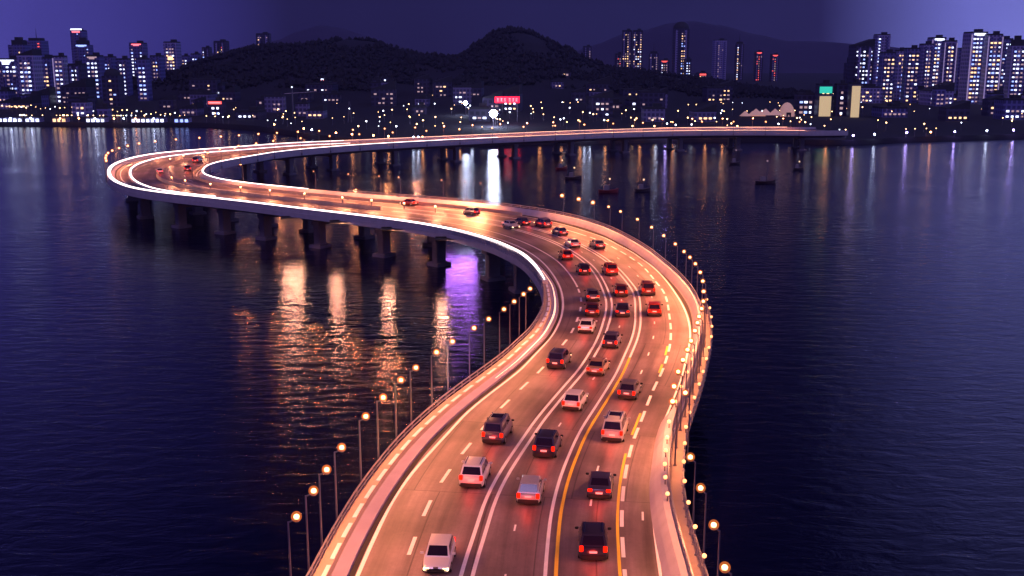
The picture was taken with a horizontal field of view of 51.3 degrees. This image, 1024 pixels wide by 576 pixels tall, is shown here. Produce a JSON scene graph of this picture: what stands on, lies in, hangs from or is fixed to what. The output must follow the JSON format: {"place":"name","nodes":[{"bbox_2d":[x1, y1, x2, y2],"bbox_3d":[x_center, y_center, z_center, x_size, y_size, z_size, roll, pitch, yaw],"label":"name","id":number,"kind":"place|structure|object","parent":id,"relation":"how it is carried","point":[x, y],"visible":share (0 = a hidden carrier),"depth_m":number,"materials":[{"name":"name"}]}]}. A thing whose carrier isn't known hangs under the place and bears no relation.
{"place":"outdoors","nodes":[
{"label":"outdoors","id":0,"kind":"place"},
{"bbox_2d":[116,129,826,575],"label":"road","id":1,"kind":"structure","parent":0,"point":[494,527],"depth_m":90.33,"materials":[{"name":"grey asphalt"}]},
{"bbox_2d":[420,533,455,571],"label":"car","id":2,"kind":"object","parent":1,"relation":"on","point":[440,554],"visible":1,"depth_m":66.52,"materials":[{"name":"white paint"}]},
{"bbox_2d":[459,456,491,487],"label":"car","id":3,"kind":"object","parent":1,"relation":"on","point":[475,472],"visible":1,"depth_m":79.14,"materials":[{"name":"white paint"}]},
{"bbox_2d":[482,412,513,443],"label":"car","id":4,"kind":"object","parent":1,"relation":"on","point":[498,428],"visible":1,"depth_m":88.13,"materials":[{"name":"grey paint"}]},
{"bbox_2d":[516,475,546,503],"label":"car","id":5,"kind":"object","parent":1,"relation":"on","point":[530,489],"visible":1,"depth_m":76.29,"materials":[{"name":"silver metal"}]},
{"bbox_2d":[532,429,562,457],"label":"car","id":6,"kind":"object","parent":1,"relation":"on","point":[547,442],"visible":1,"depth_m":85.13,"materials":[{"name":"black metal"}]},
{"bbox_2d":[546,347,571,368],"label":"car","id":7,"kind":"object","parent":1,"relation":"on","point":[559,358],"visible":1,"depth_m":109.71,"materials":[{"name":"black metal"}]},
{"bbox_2d":[562,389,588,410],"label":"car","id":8,"kind":"object","parent":1,"relation":"on","point":[575,399],"visible":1,"depth_m":96.68,"materials":[{"name":"silver metal"}]},
{"bbox_2d":[578,318,596,332],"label":"car","id":9,"kind":"object","parent":1,"relation":"on","point":[587,325],"visible":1,"depth_m":124.26,"materials":[{"name":"white paint"}]},
{"bbox_2d":[584,288,600,300],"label":"car","id":10,"kind":"object","parent":1,"relation":"on","point":[591,294],"visible":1,"depth_m":140.60,"materials":[{"name":"grey paint"}]},
{"bbox_2d":[575,522,610,559],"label":"car","id":11,"kind":"object","parent":1,"relation":"on","point":[592,540],"visible":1,"depth_m":67.65,"materials":[{"name":"black paint"}]},
{"bbox_2d":[584,302,601,315],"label":"car","id":12,"kind":"object","parent":1,"relation":"on","point":[592,308],"visible":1,"depth_m":132.44,"materials":[{"name":"red paint"}]},
{"bbox_2d":[586,357,610,375],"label":"car","id":13,"kind":"object","parent":1,"relation":"on","point":[598,366],"visible":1,"depth_m":107.63,"materials":[{"name":"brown metal"}]},
{"bbox_2d":[586,471,615,498],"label":"car","id":14,"kind":"object","parent":1,"relation":"on","point":[600,484],"visible":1,"depth_m":77.48,"materials":[{"name":"black paint"}]},
{"bbox_2d":[601,261,617,274],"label":"car","id":15,"kind":"object","parent":1,"relation":"on","point":[609,268],"visible":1,"depth_m":157.20,"materials":[{"name":"red paint"}]},
{"bbox_2d":[602,331,622,347],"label":"car","id":16,"kind":"object","parent":1,"relation":"on","point":[612,339],"visible":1,"depth_m":117.64,"materials":[{"name":"blue paint"}]},
{"bbox_2d":[601,410,630,441],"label":"car","id":17,"kind":"object","parent":1,"relation":"on","point":[615,426],"visible":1,"depth_m":88.61,"materials":[{"name":"silver metal"}]},
{"bbox_2d":[612,283,627,295],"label":"car","id":18,"kind":"object","parent":1,"relation":"on","point":[619,289],"visible":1,"depth_m":143.16,"materials":[{"name":"red paint"}]},
{"bbox_2d":[614,303,631,316],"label":"car","id":19,"kind":"object","parent":1,"relation":"on","point":[622,309],"visible":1,"depth_m":132.17,"materials":[{"name":"blue paint"}]},
{"bbox_2d":[618,378,642,399],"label":"car","id":20,"kind":"object","parent":1,"relation":"on","point":[629,388],"visible":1,"depth_m":99.82,"materials":[{"name":"grey paint"}]},
{"bbox_2d":[638,280,654,294],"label":"car","id":21,"kind":"object","parent":1,"relation":"on","point":[646,287],"visible":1,"depth_m":143.74,"materials":[{"name":"red paint"}]},
{"bbox_2d":[645,301,662,315],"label":"car","id":22,"kind":"object","parent":1,"relation":"on","point":[653,308],"visible":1,"depth_m":132.18,"materials":[{"name":"red paint"}]},
{"bbox_2d":[0,126,1023,575],"bbox_3d":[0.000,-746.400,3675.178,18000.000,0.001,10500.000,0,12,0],"label":"harbour water","id":23,"kind":"structure","parent":0,"point":[200,396],"depth_m":150.16,"materials":[{"name":"blue liquid"}]},
{"bbox_2d":[107,127,847,575],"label":"bridge","id":24,"kind":"structure","parent":23,"relation":"in","point":[365,511],"depth_m":193.47,"materials":[{"name":"concrete"}]},
{"bbox_2d":[305,488,316,575],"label":"street lamp","id":25,"kind":"object","parent":24,"relation":"on","point":[313,492],"visible":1,"depth_m":64.91,"materials":[{"name":"grey metal"}]},
{"bbox_2d":[0,32,1023,145],"bbox_3d":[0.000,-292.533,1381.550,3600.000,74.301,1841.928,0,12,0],"label":"shore and hills","id":26,"kind":"structure","parent":0,"point":[862,128],"depth_m":682.03,"materials":[{"name":"black"}]},
{"bbox_2d":[0,55,19,96],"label":"tower","id":27,"kind":"structure","parent":26,"relation":"on","point":[8,73],"depth_m":843.01,"materials":[{"name":"grey"}]},
{"bbox_2d":[8,37,30,54],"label":"tower","id":28,"kind":"structure","parent":26,"relation":"on","point":[18,45],"depth_m":1123.04,"materials":[{"name":"grey"}]},
{"bbox_2d":[10,95,41,108],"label":"building","id":29,"kind":"structure","parent":26,"relation":"on","point":[32,102],"depth_m":774.59,"materials":[{"name":"grey"}]},
{"bbox_2d":[16,49,44,93],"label":"tower","id":30,"kind":"structure","parent":26,"relation":"on","point":[30,70],"depth_m":804.64,"materials":[{"name":"grey"}]},
{"bbox_2d":[27,28,48,56],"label":"tower","id":31,"kind":"structure","parent":26,"relation":"on","point":[42,44],"depth_m":1220.49,"materials":[{"name":"grey"}]},
{"bbox_2d":[42,55,53,87],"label":"tower","id":32,"kind":"structure","parent":26,"relation":"on","point":[48,70],"depth_m":882.00,"materials":[{"name":"grey"}]},
{"bbox_2d":[39,87,56,104],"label":"building","id":33,"kind":"structure","parent":26,"relation":"on","point":[50,92],"depth_m":814.98,"materials":[{"name":"grey"}]},
{"bbox_2d":[52,53,68,103],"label":"tower","id":34,"kind":"structure","parent":26,"relation":"on","point":[60,67],"depth_m":824.05,"materials":[{"name":"grey"}]},
{"bbox_2d":[67,61,86,83],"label":"tower","id":35,"kind":"structure","parent":26,"relation":"on","point":[77,70],"depth_m":813.84,"materials":[{"name":"grey"}]},
{"bbox_2d":[60,78,96,104],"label":"building","id":36,"kind":"structure","parent":26,"relation":"on","point":[86,85],"depth_m":812.29,"materials":[{"name":"grey"}]},
{"bbox_2d":[70,28,87,62],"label":"tower","id":37,"kind":"structure","parent":26,"relation":"on","point":[76,34],"depth_m":1363.52,"materials":[{"name":"grey"}]},
{"bbox_2d":[67,93,95,114],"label":"building","id":38,"kind":"structure","parent":26,"relation":"on","point":[73,98],"depth_m":705.86,"materials":[{"name":"grey"}]},
{"bbox_2d":[72,97,92,115],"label":"building","id":39,"kind":"structure","parent":26,"relation":"on","point":[82,106],"depth_m":695.56,"materials":[{"name":"grey"}]},
{"bbox_2d":[73,37,93,62],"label":"tower","id":40,"kind":"structure","parent":26,"relation":"on","point":[82,47],"depth_m":1172.02,"materials":[{"name":"grey"}]},
{"bbox_2d":[85,52,104,98],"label":"tower","id":41,"kind":"structure","parent":26,"relation":"on","point":[95,65],"depth_m":862.75,"materials":[{"name":"grey"}]},
{"bbox_2d":[101,68,125,106],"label":"tower","id":42,"kind":"structure","parent":26,"relation":"on","point":[113,90],"depth_m":787.40,"materials":[{"name":"grey"}]},
{"bbox_2d":[116,56,133,95],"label":"tower","id":43,"kind":"structure","parent":26,"relation":"on","point":[123,66],"depth_m":882.79,"materials":[{"name":"grey"}]},
{"bbox_2d":[129,41,147,75],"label":"tower","id":44,"kind":"structure","parent":26,"relation":"on","point":[138,49],"depth_m":1123.23,"materials":[{"name":"grey"}]},
{"bbox_2d":[135,55,152,100],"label":"tower","id":45,"kind":"structure","parent":26,"relation":"on","point":[143,74],"depth_m":835.13,"materials":[{"name":"grey"}]},
{"bbox_2d":[131,115,167,121],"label":"quay shed","id":46,"kind":"structure","parent":26,"relation":"on","point":[157,118],"depth_m":641.01,"materials":[{"name":"grey"}]},
{"bbox_2d":[149,53,165,81],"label":"tower","id":47,"kind":"structure","parent":26,"relation":"on","point":[157,62],"depth_m":979.74,"materials":[{"name":"grey"}]},
{"bbox_2d":[159,95,176,108],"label":"building","id":48,"kind":"structure","parent":26,"relation":"on","point":[169,102],"depth_m":760.16,"materials":[{"name":"grey"}]},
{"bbox_2d":[163,39,181,70],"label":"tower","id":49,"kind":"structure","parent":26,"relation":"on","point":[172,54],"depth_m":1094.64,"materials":[{"name":"grey"}]},
{"bbox_2d":[179,102,203,115],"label":"building","id":50,"kind":"structure","parent":26,"relation":"on","point":[195,109],"depth_m":701.49,"materials":[{"name":"grey"}]},
{"bbox_2d":[189,90,217,106],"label":"building","id":51,"kind":"structure","parent":26,"relation":"on","point":[208,94],"depth_m":784.02,"materials":[{"name":"grey"}]},
{"bbox_2d":[189,76,220,94],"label":"building","id":52,"kind":"structure","parent":26,"relation":"on","point":[209,83],"depth_m":868.61,"materials":[{"name":"grey"}]},
{"bbox_2d":[208,97,225,116],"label":"building","id":53,"kind":"structure","parent":26,"relation":"on","point":[217,105],"depth_m":691.36,"materials":[{"name":"grey"}]},
{"bbox_2d":[213,39,229,54],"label":"tower","id":54,"kind":"structure","parent":26,"relation":"on","point":[221,45],"depth_m":1512.15,"materials":[{"name":"grey"}]},
{"bbox_2d":[219,86,240,100],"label":"building","id":55,"kind":"structure","parent":26,"relation":"on","point":[231,94],"depth_m":826.55,"materials":[{"name":"grey"}]},
{"bbox_2d":[235,106,266,119],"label":"building","id":56,"kind":"structure","parent":26,"relation":"on","point":[257,112],"depth_m":661.90,"materials":[{"name":"grey"}]},
{"bbox_2d":[264,92,285,111],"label":"building","id":57,"kind":"structure","parent":26,"relation":"on","point":[275,101],"depth_m":730.16,"materials":[{"name":"grey"}]},
{"bbox_2d":[295,99,309,115],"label":"building","id":58,"kind":"structure","parent":26,"relation":"on","point":[302,107],"depth_m":693.68,"materials":[{"name":"grey"}]},
{"bbox_2d":[306,104,326,117],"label":"building","id":59,"kind":"structure","parent":26,"relation":"on","point":[320,111],"depth_m":671.48,"materials":[{"name":"grey"}]},
{"bbox_2d":[305,81,337,92],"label":"building","id":60,"kind":"structure","parent":26,"relation":"on","point":[324,86],"depth_m":892.62,"materials":[{"name":"grey"}]},
{"bbox_2d":[322,90,341,102],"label":"building","id":61,"kind":"structure","parent":26,"relation":"on","point":[334,96],"depth_m":820.84,"materials":[{"name":"grey"}]},
{"bbox_2d":[371,81,396,105],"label":"building","id":62,"kind":"structure","parent":26,"relation":"on","point":[384,95],"depth_m":792.63,"materials":[{"name":"grey"}]},
{"bbox_2d":[414,74,428,93],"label":"building","id":63,"kind":"structure","parent":26,"relation":"on","point":[421,84],"depth_m":901.62,"materials":[{"name":"grey"}]},
{"bbox_2d":[433,76,451,97],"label":"building","id":64,"kind":"structure","parent":26,"relation":"on","point":[442,87],"depth_m":861.86,"materials":[{"name":"grey"}]},
{"bbox_2d":[453,83,471,104],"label":"building","id":65,"kind":"structure","parent":26,"relation":"on","point":[461,93],"depth_m":790.02,"materials":[{"name":"grey"}]},
{"bbox_2d":[470,81,483,96],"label":"building","id":66,"kind":"structure","parent":26,"relation":"on","point":[477,89],"depth_m":847.47,"materials":[{"name":"grey"}]},
{"bbox_2d":[469,103,490,120],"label":"building","id":67,"kind":"structure","parent":26,"relation":"on","point":[481,112],"depth_m":635.59,"materials":[{"name":"grey"}]},
{"bbox_2d":[132,25,832,100],"bbox_3d":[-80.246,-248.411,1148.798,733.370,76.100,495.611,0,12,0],"label":"hillside woods","id":68,"kind":"object","parent":26,"relation":"on","point":[688,85],"visible":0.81,"depth_m":1044.12,"materials":[{"name":"green plant"}]},
{"bbox_2d":[483,91,502,113],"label":"building","id":69,"kind":"structure","parent":26,"relation":"on","point":[489,100],"depth_m":696.89,"materials":[{"name":"grey"}]},
{"bbox_2d":[492,84,521,111],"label":"building","id":70,"kind":"structure","parent":26,"relation":"on","point":[515,91],"depth_m":720.61,"materials":[{"name":"grey"}]},
{"bbox_2d":[571,87,585,102],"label":"building","id":71,"kind":"structure","parent":26,"relation":"on","point":[578,95],"depth_m":813.27,"materials":[{"name":"grey"}]},
{"bbox_2d":[586,76,609,95],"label":"building","id":72,"kind":"structure","parent":26,"relation":"on","point":[603,84],"depth_m":871.65,"materials":[{"name":"grey"}]},
{"bbox_2d":[588,90,612,117],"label":"building","id":73,"kind":"structure","parent":26,"relation":"on","point":[601,105],"depth_m":670.72,"materials":[{"name":"grey"}]},
{"bbox_2d":[621,29,631,67],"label":"tower","id":74,"kind":"structure","parent":26,"relation":"on","point":[626,57],"depth_m":1502.45,"materials":[{"name":"grey"}]},
{"bbox_2d":[619,86,644,96],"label":"building","id":75,"kind":"structure","parent":26,"relation":"on","point":[632,91],"depth_m":894.05,"materials":[{"name":"grey"}]},
{"bbox_2d":[632,29,642,68],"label":"tower","id":76,"kind":"structure","parent":26,"relation":"on","point":[637,40],"depth_m":1493.00,"materials":[{"name":"grey"}]},
{"bbox_2d":[637,88,664,111],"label":"building","id":77,"kind":"structure","parent":26,"relation":"on","point":[649,97],"depth_m":728.91,"materials":[{"name":"grey"}]},
{"bbox_2d":[641,103,664,121],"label":"building","id":78,"kind":"structure","parent":26,"relation":"on","point":[655,112],"depth_m":637.14,"materials":[{"name":"grey"}]},
{"bbox_2d":[648,51,658,70],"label":"tower","id":79,"kind":"structure","parent":26,"relation":"on","point":[653,63],"depth_m":1613.56,"materials":[{"name":"grey"}]},
{"bbox_2d":[671,21,689,73],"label":"tower","id":80,"kind":"structure","parent":26,"relation":"on","point":[680,41],"depth_m":1443.64,"materials":[{"name":"grey"}]},
{"bbox_2d":[689,103,716,121],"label":"building","id":81,"kind":"structure","parent":26,"relation":"on","point":[706,113],"depth_m":637.81,"materials":[{"name":"grey"}]},
{"bbox_2d":[702,84,723,101],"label":"building","id":82,"kind":"structure","parent":26,"relation":"on","point":[714,93],"depth_m":849.55,"materials":[{"name":"grey"}]},
{"bbox_2d":[712,38,726,79],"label":"tower","id":83,"kind":"structure","parent":26,"relation":"on","point":[719,52],"depth_m":1662.60,"materials":[{"name":"grey"}]},
{"bbox_2d":[719,80,732,101],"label":"building","id":84,"kind":"structure","parent":26,"relation":"on","point":[728,90],"depth_m":856.16,"materials":[{"name":"grey"}]},
{"bbox_2d":[734,40,743,79],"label":"tower","id":85,"kind":"structure","parent":26,"relation":"on","point":[738,60],"depth_m":1614.60,"materials":[{"name":"grey"}]},
{"bbox_2d":[753,50,762,80],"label":"tower","id":86,"kind":"structure","parent":26,"relation":"on","point":[758,65],"depth_m":1566.89,"materials":[{"name":"grey"}]},
{"bbox_2d":[769,53,778,81],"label":"tower","id":87,"kind":"structure","parent":26,"relation":"on","point":[774,67],"depth_m":1547.67,"materials":[{"name":"grey"}]},
{"bbox_2d":[794,90,814,114],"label":"building","id":88,"kind":"structure","parent":26,"relation":"on","point":[804,103],"depth_m":700.58,"materials":[{"name":"grey"}]},
{"bbox_2d":[814,80,832,115],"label":"building","id":89,"kind":"structure","parent":26,"relation":"on","point":[823,99],"depth_m":689.86,"materials":[{"name":"grey"}]},
{"bbox_2d":[832,80,847,115],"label":"building","id":90,"kind":"structure","parent":26,"relation":"on","point":[840,98],"depth_m":690.07,"materials":[{"name":"grey"}]},
{"bbox_2d":[846,79,860,116],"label":"building","id":91,"kind":"structure","parent":26,"relation":"on","point":[853,99],"depth_m":680.06,"materials":[{"name":"grey"}]},
{"bbox_2d":[847,39,874,85],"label":"tower","id":92,"kind":"structure","parent":26,"relation":"on","point":[860,60],"depth_m":930.17,"materials":[{"name":"grey"}]},
{"bbox_2d":[847,84,882,102],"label":"building","id":93,"kind":"structure","parent":26,"relation":"on","point":[871,93],"depth_m":880.21,"materials":[{"name":"grey"}]},
{"bbox_2d":[872,32,890,85],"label":"tower","id":94,"kind":"structure","parent":26,"relation":"on","point":[882,41],"depth_m":1122.55,"materials":[{"name":"grey"}]},
{"bbox_2d":[877,49,895,102],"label":"tower","id":95,"kind":"structure","parent":26,"relation":"on","point":[886,70],"depth_m":883.04,"materials":[{"name":"grey"}]},
{"bbox_2d":[871,103,907,116],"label":"building","id":96,"kind":"structure","parent":26,"relation":"on","point":[897,109],"depth_m":684.99,"materials":[{"name":"grey"}]},
{"bbox_2d":[893,47,903,100],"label":"tower","id":97,"kind":"structure","parent":26,"relation":"on","point":[898,74],"depth_m":922.06,"materials":[{"name":"grey"}]},
{"bbox_2d":[900,45,920,102],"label":"tower","id":98,"kind":"structure","parent":26,"relation":"on","point":[910,73],"depth_m":883.27,"materials":[{"name":"grey"}]},
{"bbox_2d":[918,41,933,87],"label":"tower","id":99,"kind":"structure","parent":26,"relation":"on","point":[926,64],"depth_m":939.94,"materials":[{"name":"grey"}]},
{"bbox_2d":[918,82,954,104],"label":"building","id":100,"kind":"structure","parent":26,"relation":"on","point":[925,96],"depth_m":844.14,"materials":[{"name":"grey"}]},
{"bbox_2d":[927,35,946,85],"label":"tower","id":101,"kind":"structure","parent":26,"relation":"on","point":[937,40],"depth_m":977.31,"materials":[{"name":"grey"}]},
{"bbox_2d":[931,85,945,105],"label":"building","id":102,"kind":"structure","parent":26,"relation":"on","point":[938,95],"depth_m":831.00,"materials":[{"name":"grey"}]},
{"bbox_2d":[938,38,957,83],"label":"tower","id":103,"kind":"structure","parent":26,"relation":"on","point":[948,60],"depth_m":880.77,"materials":[{"name":"grey"}]},
{"bbox_2d":[938,100,970,120],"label":"building","id":104,"kind":"structure","parent":26,"relation":"on","point":[958,111],"depth_m":647.65,"materials":[{"name":"grey"}]},
{"bbox_2d":[954,48,961,93],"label":"tower","id":105,"kind":"structure","parent":26,"relation":"on","point":[958,63],"depth_m":961.16,"materials":[{"name":"grey"}]},
{"bbox_2d":[957,29,988,103],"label":"tower","id":106,"kind":"structure","parent":26,"relation":"on","point":[970,66],"depth_m":863.34,"materials":[{"name":"grey"}]},
{"bbox_2d":[978,31,1003,104],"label":"tower","id":107,"kind":"structure","parent":26,"relation":"on","point":[991,62],"depth_m":842.37,"materials":[{"name":"grey"}]},
{"bbox_2d":[981,95,1002,115],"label":"building","id":108,"kind":"structure","parent":26,"relation":"on","point":[987,106],"depth_m":700.77,"materials":[{"name":"grey"}]},
{"bbox_2d":[999,36,1012,86],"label":"tower","id":109,"kind":"structure","parent":26,"relation":"on","point":[1007,41],"depth_m":977.05,"materials":[{"name":"grey"}]},
{"bbox_2d":[993,95,1023,119],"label":"building","id":110,"kind":"structure","parent":26,"relation":"on","point":[1011,107],"depth_m":660.88,"materials":[{"name":"grey"}]},
{"bbox_2d":[1003,36,1023,97],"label":"tower","id":111,"kind":"structure","parent":26,"relation":"on","point":[1014,76],"depth_m":843.32,"materials":[{"name":"grey"}]},
{"bbox_2d":[0,0,1023,62],"label":"sky","id":112,"kind":"structure","parent":0,"point":[445,27],"materials":[{"name":"purple"}]},
{"bbox_2d":[190,21,899,72],"bbox_3d":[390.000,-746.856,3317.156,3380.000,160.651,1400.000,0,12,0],"label":"distant hills","id":113,"kind":"structure","parent":0,"point":[810,57],"depth_m":3111.68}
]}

